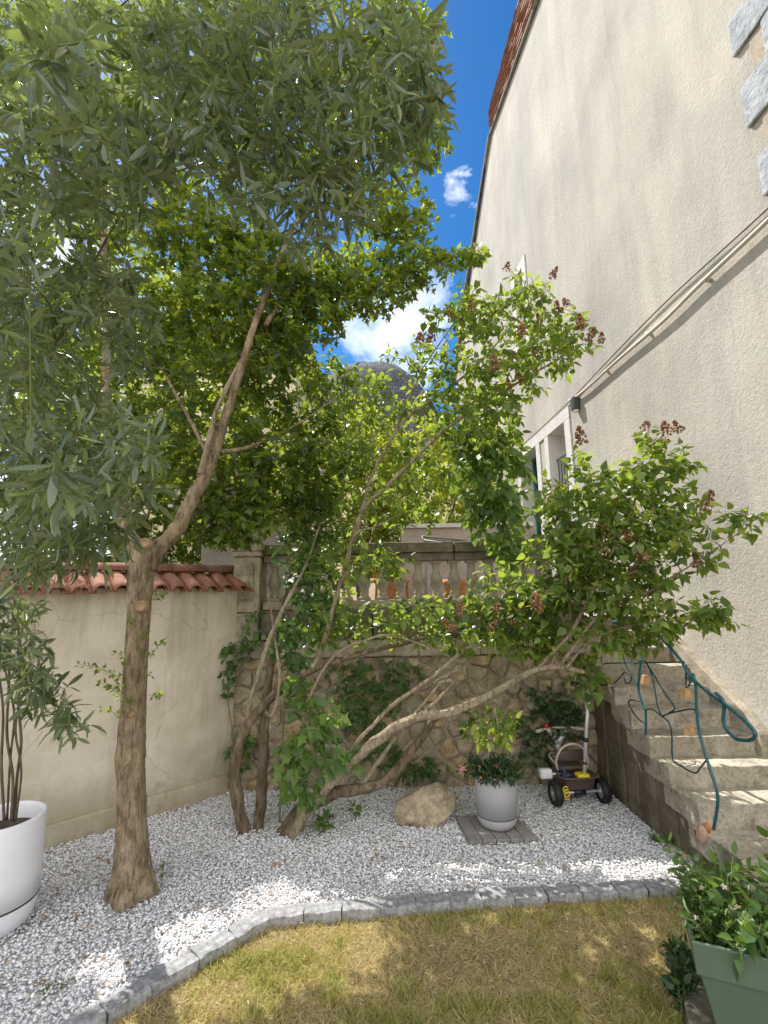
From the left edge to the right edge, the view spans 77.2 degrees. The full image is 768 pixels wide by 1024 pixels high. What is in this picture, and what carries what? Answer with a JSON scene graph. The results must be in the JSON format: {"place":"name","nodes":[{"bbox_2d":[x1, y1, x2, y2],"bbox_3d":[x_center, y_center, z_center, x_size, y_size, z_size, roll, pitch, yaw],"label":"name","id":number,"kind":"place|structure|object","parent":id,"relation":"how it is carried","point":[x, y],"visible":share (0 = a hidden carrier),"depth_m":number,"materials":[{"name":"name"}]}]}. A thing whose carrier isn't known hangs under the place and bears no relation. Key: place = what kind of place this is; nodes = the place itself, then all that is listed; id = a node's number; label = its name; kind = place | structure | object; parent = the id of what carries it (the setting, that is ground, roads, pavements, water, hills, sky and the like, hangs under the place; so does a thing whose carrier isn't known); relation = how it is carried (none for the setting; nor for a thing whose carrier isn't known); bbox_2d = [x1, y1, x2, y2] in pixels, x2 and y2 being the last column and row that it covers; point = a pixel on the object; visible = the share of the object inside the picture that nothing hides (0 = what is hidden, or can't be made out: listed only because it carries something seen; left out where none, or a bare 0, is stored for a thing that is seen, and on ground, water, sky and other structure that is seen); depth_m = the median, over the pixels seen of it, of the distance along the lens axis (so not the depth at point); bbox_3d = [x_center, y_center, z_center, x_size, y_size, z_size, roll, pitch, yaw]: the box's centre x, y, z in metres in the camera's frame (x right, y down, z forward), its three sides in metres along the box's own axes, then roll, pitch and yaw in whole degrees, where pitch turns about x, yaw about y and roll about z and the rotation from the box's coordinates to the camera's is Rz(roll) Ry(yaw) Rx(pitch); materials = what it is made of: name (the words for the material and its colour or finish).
{"place":"outdoors","nodes":[
{"label":"outdoors","id":0,"kind":"place"},
{"bbox_2d":[109,326,328,592],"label":"neighbour house","id":1,"kind":"structure","parent":0,"point":[265,431],"depth_m":13.78,"materials":[{"name":"stone"}]},
{"bbox_2d":[143,476,176,507],"bbox_3d":[-6.216,-0.853,13.319,1.000,1.500,0.043,-1,-10,0],"label":"window","id":2,"kind":"structure","parent":1,"relation":"in","point":[169,505],"depth_m":13.20,"materials":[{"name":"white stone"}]},
{"bbox_2d":[0,0,517,571],"label":"sky","id":3,"kind":"structure","parent":0,"point":[481,28],"materials":[{"name":"blue"}]},
{"bbox_2d":[0,784,699,1023],"bbox_3d":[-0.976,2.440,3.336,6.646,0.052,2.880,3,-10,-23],"label":"white gravel","id":4,"kind":"structure","parent":0,"point":[77,1005],"depth_m":3.23,"materials":[{"name":"white gravel"}]},
{"bbox_2d":[0,800,47,938],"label":"white planter","id":5,"kind":"object","parent":4,"relation":"on","point":[22,839],"visible":0.94,"depth_m":2.70,"materials":[{"name":"ceramic"}]},
{"bbox_2d":[0,0,458,821],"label":"olive tree","id":6,"kind":"object","parent":5,"relation":"in","point":[60,506],"visible":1,"depth_m":1.79,"materials":[{"name":"green plant"}]},
{"bbox_2d":[39,976,75,996],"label":"weed clump","id":7,"kind":"object","parent":4,"relation":"on","point":[46,988],"visible":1,"depth_m":2.29,"materials":[{"name":"green plant"}]},
{"bbox_2d":[59,1002,105,1023],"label":"edging block","id":8,"kind":"structure","parent":4,"relation":"on","point":[95,1013],"depth_m":2.09,"materials":[{"name":"stone"}]},
{"bbox_2d":[99,976,151,1023],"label":"edging block","id":9,"kind":"structure","parent":4,"relation":"on","point":[122,1001],"depth_m":2.19,"materials":[{"name":"stone"}]},
{"bbox_2d":[145,950,198,999],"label":"edging block","id":10,"kind":"structure","parent":4,"relation":"on","point":[164,977],"depth_m":2.34,"materials":[{"name":"stone"}]},
{"bbox_2d":[189,929,236,969],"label":"edging block","id":11,"kind":"structure","parent":4,"relation":"on","point":[218,944],"depth_m":2.50,"materials":[{"name":"stone"}]},
{"bbox_2d":[0,0,492,910],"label":"maple tree","id":12,"kind":"object","parent":4,"relation":"on","point":[228,308],"visible":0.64,"depth_m":4.17,"materials":[{"name":"green plant"}]},
{"bbox_2d":[228,910,269,947],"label":"edging block","id":13,"kind":"structure","parent":4,"relation":"on","point":[251,925],"depth_m":2.65,"materials":[{"name":"stone"}]},
{"bbox_2d":[266,903,303,928],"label":"edging block","id":14,"kind":"structure","parent":4,"relation":"on","point":[288,914],"depth_m":2.73,"materials":[{"name":"stone"}]},
{"bbox_2d":[271,671,367,835],"bbox_3d":[-0.505,1.863,3.736,0.759,1.196,0.463,-1,-10,0],"label":"creeper","id":15,"kind":"object","parent":4,"relation":"on","point":[331,764],"visible":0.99,"depth_m":3.72,"materials":[{"name":"green plant"}]},
{"bbox_2d":[304,901,341,923],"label":"edging block","id":16,"kind":"structure","parent":4,"relation":"on","point":[327,911],"depth_m":2.76,"materials":[{"name":"stone"}]},
{"bbox_2d":[312,808,334,833],"bbox_3d":[-0.466,2.410,3.766,0.189,0.189,0.205,-1,-10,0],"label":"sapling","id":17,"kind":"object","parent":4,"relation":"on","point":[323,823],"visible":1,"depth_m":3.75,"materials":[{"name":"green plant"}]},
{"bbox_2d":[4,787,664,1011],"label":"leaf litter","id":18,"kind":"object","parent":4,"relation":"on","point":[189,946],"visible":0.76,"depth_m":3.18,"materials":[{"name":"brown plant"}]},
{"bbox_2d":[346,800,362,817],"bbox_3d":[-0.242,2.481,3.998,0.139,0.139,0.114,-1,-10,0],"label":"sapling","id":19,"kind":"object","parent":4,"relation":"on","point":[359,809],"visible":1,"depth_m":3.99,"materials":[{"name":"green plant"}]},
{"bbox_2d":[342,897,379,920],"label":"edging block","id":20,"kind":"structure","parent":4,"relation":"on","point":[362,909],"depth_m":2.77,"materials":[{"name":"stone"}]},
{"bbox_2d":[379,893,416,917],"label":"edging block","id":21,"kind":"structure","parent":4,"relation":"on","point":[395,905],"depth_m":2.80,"materials":[{"name":"stone"}]},
{"bbox_2d":[229,261,605,835],"bbox_3d":[0.360,0.043,4.158,3.248,5.035,0.974,-3,-10,10],"label":"lilac shrub","id":22,"kind":"object","parent":4,"relation":"on","point":[551,330],"visible":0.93,"depth_m":4.18,"materials":[{"name":"green plant"}]},
{"bbox_2d":[264,499,345,822],"bbox_3d":[-0.674,1.194,4.156,0.707,2.799,0.389,-1,-10,0],"label":"ivy","id":23,"kind":"object","parent":22,"relation":"attached to","point":[294,665],"visible":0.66,"depth_m":4.18,"materials":[{"name":"green plant"}]},
{"bbox_2d":[394,782,456,829],"bbox_3d":[0.333,2.436,3.982,0.524,0.340,0.341,0,-10,-8],"label":"boulder","id":24,"kind":"object","parent":4,"relation":"on","point":[433,804],"visible":0.9,"depth_m":3.86,"materials":[{"name":"stone"}]},
{"bbox_2d":[415,891,450,913],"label":"edging block","id":25,"kind":"structure","parent":4,"relation":"on","point":[434,902],"depth_m":2.81,"materials":[{"name":"stone"}]},
{"bbox_2d":[447,890,482,911],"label":"edging block","id":26,"kind":"structure","parent":4,"relation":"on","point":[472,898],"depth_m":2.84,"materials":[{"name":"stone"}]},
{"bbox_2d":[456,815,482,845],"bbox_3d":[0.659,2.475,3.748,0.097,0.037,0.416,0,-10,-6],"label":"paving plank","id":27,"kind":"object","parent":4,"relation":"on","point":[470,833],"visible":1,"depth_m":3.70,"materials":[{"name":"grey wood"}]},
{"bbox_2d":[468,815,495,844],"bbox_3d":[0.758,2.473,3.749,0.096,0.037,0.412,0,-10,-7],"label":"paving plank","id":28,"kind":"object","parent":4,"relation":"on","point":[486,835],"visible":0.68,"depth_m":3.66,"materials":[{"name":"grey wood"}]},
{"bbox_2d":[478,887,514,908],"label":"edging block","id":29,"kind":"structure","parent":4,"relation":"on","point":[496,897],"depth_m":2.85,"materials":[{"name":"stone"}]},
{"bbox_2d":[490,821,509,844],"bbox_3d":[0.859,2.472,3.751,0.097,0.037,0.407,0,-10,-8],"label":"paving plank","id":30,"kind":"object","parent":4,"relation":"on","point":[501,837],"visible":0.38,"depth_m":3.58,"materials":[{"name":"grey wood"}]},
{"bbox_2d":[474,770,517,831],"bbox_3d":[0.885,2.262,3.796,0.326,0.400,0.326,-1,-10,0],"label":"grey planter","id":31,"kind":"object","parent":30,"relation":"on","point":[497,806],"visible":0.74,"depth_m":3.66,"materials":[{"name":"plastic"}]},
{"bbox_2d":[455,751,529,788],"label":"flowering plant","id":32,"kind":"object","parent":31,"relation":"in","point":[498,769],"visible":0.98,"depth_m":3.76,"materials":[{"name":"green plant"}]},
{"bbox_2d":[500,822,523,843],"bbox_3d":[0.960,2.470,3.752,0.097,0.037,0.401,0,-10,-8],"label":"paving plank","id":33,"kind":"object","parent":4,"relation":"on","point":[514,835],"visible":0.41,"depth_m":3.59,"materials":[{"name":"grey wood"}]},
{"bbox_2d":[276,420,767,839],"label":"lilac shrub","id":34,"kind":"object","parent":4,"relation":"on","point":[671,524],"visible":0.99,"depth_m":3.67,"materials":[{"name":"green plant"}]},
{"bbox_2d":[514,818,536,842],"bbox_3d":[1.059,2.469,3.753,0.096,0.038,0.398,1,-10,-10],"label":"paving plank","id":35,"kind":"object","parent":4,"relation":"on","point":[525,832],"visible":0.57,"depth_m":3.65,"materials":[{"name":"grey wood"}]},
{"bbox_2d":[510,886,547,906],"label":"edging block","id":36,"kind":"structure","parent":4,"relation":"on","point":[526,895],"depth_m":2.87,"materials":[{"name":"stone"}]},
{"bbox_2d":[541,884,582,904],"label":"edging block","id":37,"kind":"structure","parent":4,"relation":"on","point":[555,893],"depth_m":2.88,"materials":[{"name":"stone"}]},
{"bbox_2d":[535,682,611,806],"bbox_3d":[1.660,2.054,4.443,0.628,1.038,0.653,0,-10,-6],"label":"tricycle","id":38,"kind":"object","parent":4,"relation":"on","point":[571,773],"visible":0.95,"depth_m":4.21,"materials":[{"name":"black plastic"}]},
{"bbox_2d":[575,881,618,903],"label":"edging block","id":39,"kind":"structure","parent":4,"relation":"on","point":[592,890],"depth_m":2.90,"materials":[{"name":"stone"}]},
{"bbox_2d":[610,879,647,900],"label":"edging block","id":40,"kind":"structure","parent":4,"relation":"on","point":[631,888],"depth_m":2.91,"materials":[{"name":"stone"}]},
{"bbox_2d":[639,878,678,899],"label":"edging block","id":41,"kind":"structure","parent":4,"relation":"on","point":[652,885],"depth_m":2.92,"materials":[{"name":"stone"}]},
{"bbox_2d":[648,829,674,846],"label":"weed clump","id":42,"kind":"object","parent":4,"relation":"on","point":[665,838],"visible":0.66,"depth_m":3.53,"materials":[{"name":"green plant"}]},
{"bbox_2d":[318,361,461,599],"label":"slate roofed house","id":43,"kind":"structure","parent":0,"point":[396,383],"depth_m":28.38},
{"bbox_2d":[107,889,739,1023],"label":"lawn","id":44,"kind":"structure","parent":0,"point":[472,963],"depth_m":2.38,"materials":[{"name":"green plant"}]},
{"bbox_2d":[223,905,625,1018],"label":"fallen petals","id":45,"kind":"object","parent":44,"relation":"on","point":[432,945],"visible":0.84,"depth_m":2.46,"materials":[{"name":"plant"}]},
{"bbox_2d":[658,930,703,1021],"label":"weed clump","id":46,"kind":"object","parent":44,"relation":"on","point":[679,963],"visible":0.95,"depth_m":2.21,"materials":[{"name":"green plant"}]},
{"bbox_2d":[683,970,715,1023],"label":"stone slab","id":47,"kind":"structure","parent":44,"relation":"on","point":[700,1012],"depth_m":2.07,"materials":[{"name":"grey stone"}]},
{"bbox_2d":[681,895,767,1023],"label":"green planter","id":48,"kind":"object","parent":47,"relation":"on","point":[743,1000],"visible":0.47,"depth_m":1.85,"materials":[{"name":"green plastic"}]},
{"bbox_2d":[655,831,767,940],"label":"leafy plant","id":49,"kind":"object","parent":48,"relation":"in","point":[695,877],"visible":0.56,"depth_m":2.07,"materials":[{"name":"green plant"}]},
{"bbox_2d":[660,868,767,962],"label":"flowering plant","id":50,"kind":"object","parent":48,"relation":"in","point":[695,919],"visible":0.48,"depth_m":1.95,"materials":[{"name":"green plant"}]},
{"bbox_2d":[679,883,767,982],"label":"strawberry plant","id":51,"kind":"object","parent":48,"relation":"in","point":[751,938],"visible":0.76,"depth_m":1.89,"materials":[{"name":"green plant"}]},
{"bbox_2d":[725,823,767,944],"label":"leafy plant","id":52,"kind":"object","parent":48,"relation":"in","point":[756,908],"visible":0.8,"depth_m":1.98,"materials":[{"name":"green plant"}]},
{"bbox_2d":[676,844,727,898],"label":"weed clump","id":53,"kind":"object","parent":44,"relation":"on","point":[713,865],"visible":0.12,"depth_m":2.83,"materials":[{"name":"green plant"}]},
{"bbox_2d":[422,535,467,598],"bbox_3d":[0.839,0.828,6.449,0.635,1.070,0.268,-1,-10,0],"label":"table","id":54,"kind":"object","parent":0,"point":[426,539],"visible":0.39,"depth_m":6.56,"materials":[{"name":"metal"}]},
{"label":"ground","id":55,"kind":"structure","parent":0,"visible":0},
{"bbox_2d":[0,560,252,849],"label":"garden wall","id":56,"kind":"structure","parent":55,"relation":"on","point":[189,739],"depth_m":4.12,"materials":[{"name":"paint"}]},
{"bbox_2d":[217,608,267,788],"bbox_3d":[-1.392,1.775,4.628,0.564,1.672,0.281,-1,-10,0],"label":"ivy","id":57,"kind":"object","parent":56,"relation":"attached to","point":[231,667],"visible":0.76,"depth_m":4.64,"materials":[{"name":"green plant"}]},
{"bbox_2d":[0,244,290,587],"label":"hedge tree","id":58,"kind":"object","parent":55,"relation":"on","point":[139,402],"visible":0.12,"depth_m":8.54,"materials":[{"name":"green plant"}]},
{"bbox_2d":[201,468,322,601],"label":"outbuilding","id":59,"kind":"structure","parent":55,"relation":"on","point":[208,557],"depth_m":6.90,"materials":[{"name":"beige concrete"}]},
{"bbox_2d":[230,605,599,791],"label":"stone retaining wall","id":60,"kind":"structure","parent":55,"relation":"on","point":[445,747],"depth_m":4.72,"materials":[{"name":"stone"}]},
{"bbox_2d":[291,592,471,641],"bbox_3d":[-0.039,1.036,4.734,1.934,0.472,0.263,-1,-10,0],"label":"creeper","id":61,"kind":"object","parent":60,"relation":"attached to","point":[417,602],"visible":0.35,"depth_m":4.73,"materials":[{"name":"green plant"}]},
{"bbox_2d":[325,659,440,786],"bbox_3d":[-0.019,2.024,4.598,1.112,1.200,0.237,-1,-10,0],"label":"ivy","id":62,"kind":"object","parent":60,"relation":"attached to","point":[399,683],"visible":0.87,"depth_m":4.63,"materials":[{"name":"green plant"}]},
{"bbox_2d":[230,540,602,612],"bbox_3d":[0.327,0.669,5.093,3.816,0.711,0.403,-1,-10,0],"label":"balustrade","id":63,"kind":"object","parent":60,"relation":"on","point":[250,570],"visible":0.48,"depth_m":5.02,"materials":[{"name":"stone"}]},
{"bbox_2d":[431,383,536,571],"bbox_3d":[1.025,-0.349,4.867,1.009,1.946,0.658,5,-11,-31],"label":"creeper","id":64,"kind":"object","parent":63,"relation":"attached to","point":[495,507],"visible":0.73,"depth_m":4.80,"materials":[{"name":"green plant"}]},
{"bbox_2d":[515,681,584,783],"bbox_3d":[1.587,2.111,4.591,0.763,0.925,0.242,-1,-10,0],"label":"ivy","id":65,"kind":"object","parent":60,"relation":"attached to","point":[543,711],"visible":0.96,"depth_m":4.60,"materials":[{"name":"green plant"}]},
{"bbox_2d":[454,0,767,730],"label":"house","id":66,"kind":"structure","parent":55,"relation":"on","point":[624,183],"depth_m":5.15,"materials":[{"name":"beige paint"}]},
{"bbox_2d":[532,457,541,535],"bbox_3d":[2.971,0.296,8.758,0.077,2.810,0.854,-1,-10,-2],"label":"glazed door","id":67,"kind":"structure","parent":66,"relation":"in","point":[534,464],"depth_m":9.26,"materials":[{"name":"teal paint"}]},
{"bbox_2d":[562,433,570,534],"bbox_3d":[3.020,0.068,7.463,0.045,2.830,0.643,-1,-10,-3],"label":"window","id":68,"kind":"structure","parent":66,"relation":"in","point":[563,436],"depth_m":7.92,"materials":[{"name":"white stone"}]},
{"bbox_2d":[570,396,580,412],"bbox_3d":[2.751,-1.545,6.902,0.110,0.225,0.110,-1,-10,0],"label":"wall lamp","id":69,"kind":"object","parent":66,"relation":"attached to","point":[575,404],"visible":0.94,"depth_m":6.85,"materials":[{"name":"black metal"}]},
{"bbox_2d":[517,207,767,449],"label":"wall cable","id":70,"kind":"object","parent":66,"relation":"attached to","point":[737,236],"depth_m":4.83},
{"bbox_2d":[568,217,767,401],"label":"wall pipe","id":71,"kind":"object","parent":66,"relation":"attached to","point":[738,248],"depth_m":4.52,"materials":[{"name":"beige metal"}]},
{"bbox_2d":[584,612,637,629],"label":"terrace","id":72,"kind":"structure","parent":55,"relation":"on","point":[609,622],"depth_m":5.26,"materials":[{"name":"grey stone"}]},
{"bbox_2d":[307,394,422,599],"bbox_3d":[-0.565,-0.343,11.004,2.985,4.952,2.399,-1,-10,0],"label":"hedge tree","id":73,"kind":"object","parent":72,"relation":"on","point":[362,484],"visible":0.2,"depth_m":10.68,"materials":[{"name":"green plant"}]},
{"bbox_2d":[368,567,410,599],"bbox_3d":[0.037,0.964,5.872,0.460,0.641,0.461,2,-10,-17],"label":"wooden chair","id":74,"kind":"object","parent":72,"relation":"on","point":[376,588],"visible":0.18,"depth_m":5.73,"materials":[{"name":"wood"}]},
{"bbox_2d":[386,575,396,599],"bbox_3d":[0.112,0.961,5.669,0.280,0.420,0.280,-1,-10,0],"label":"terracotta pot","id":75,"kind":"object","parent":72,"relation":"on","point":[391,589],"visible":0.11,"depth_m":5.56,"materials":[{"name":"ceramic"}]},
{"bbox_2d":[364,413,498,542],"bbox_3d":[1.121,-0.088,10.461,3.171,4.219,2.441,-1,-10,0],"label":"hedge tree","id":76,"kind":"object","parent":72,"relation":"on","point":[436,449],"visible":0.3,"depth_m":10.10,"materials":[{"name":"green plant"}]},
{"bbox_2d":[443,579,466,597],"bbox_3d":[0.864,0.996,5.813,0.300,0.360,0.300,-1,-10,0],"label":"terracotta pot","id":77,"kind":"object","parent":72,"relation":"on","point":[462,588],"visible":0.38,"depth_m":5.73,"materials":[{"name":"ceramic"}]},
{"bbox_2d":[398,522,535,598],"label":"parapet wall","id":78,"kind":"structure","parent":72,"relation":"on","point":[444,530],"depth_m":8.62,"materials":[{"name":"white stone"}]},
{"bbox_2d":[586,595,767,907],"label":"staircase","id":79,"kind":"structure","parent":55,"relation":"on","point":[654,786],"depth_m":3.76,"materials":[{"name":"stone"}]},
{"bbox_2d":[601,570,757,829],"bbox_3d":[2.083,1.265,3.641,0.043,1.710,1.771,-1,-10,-3],"label":"stair railing","id":80,"kind":"object","parent":79,"relation":"on","point":[719,698],"visible":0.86,"depth_m":3.26,"materials":[{"name":"teal metal"}]},
{"bbox_2d":[641,665,651,684],"bbox_3d":[2.074,1.289,3.820,0.065,0.159,0.048,-1,-10,0],"label":"wooden bell","id":81,"kind":"object","parent":80,"relation":"hanging from","point":[645,679],"visible":1,"depth_m":3.80,"materials":[{"name":"beige wood"}]},
{"bbox_2d":[677,707,695,736],"bbox_3d":[2.092,1.447,3.327,0.065,0.175,0.076,5,-11,-34],"label":"wooden bell","id":82,"kind":"object","parent":80,"relation":"hanging from","point":[689,729],"visible":1,"depth_m":3.29,"materials":[{"name":"beige wood"}]},
{"bbox_2d":[680,685,692,698],"bbox_3d":[2.097,1.250,3.344,0.065,0.085,0.048,2,-10,-17],"label":"wooden bell","id":83,"kind":"object","parent":80,"relation":"hanging from","point":[685,693],"visible":1,"depth_m":3.33,"materials":[{"name":"beige wood"}]},
{"bbox_2d":[696,822,713,843],"bbox_3d":[2.106,2.109,3.146,0.110,0.141,0.067,-1,-10,0],"label":"clay ornament","id":84,"kind":"object","parent":79,"relation":"on","point":[702,831],"visible":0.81,"depth_m":3.13,"materials":[{"name":"orange ceramic"}]}
]}

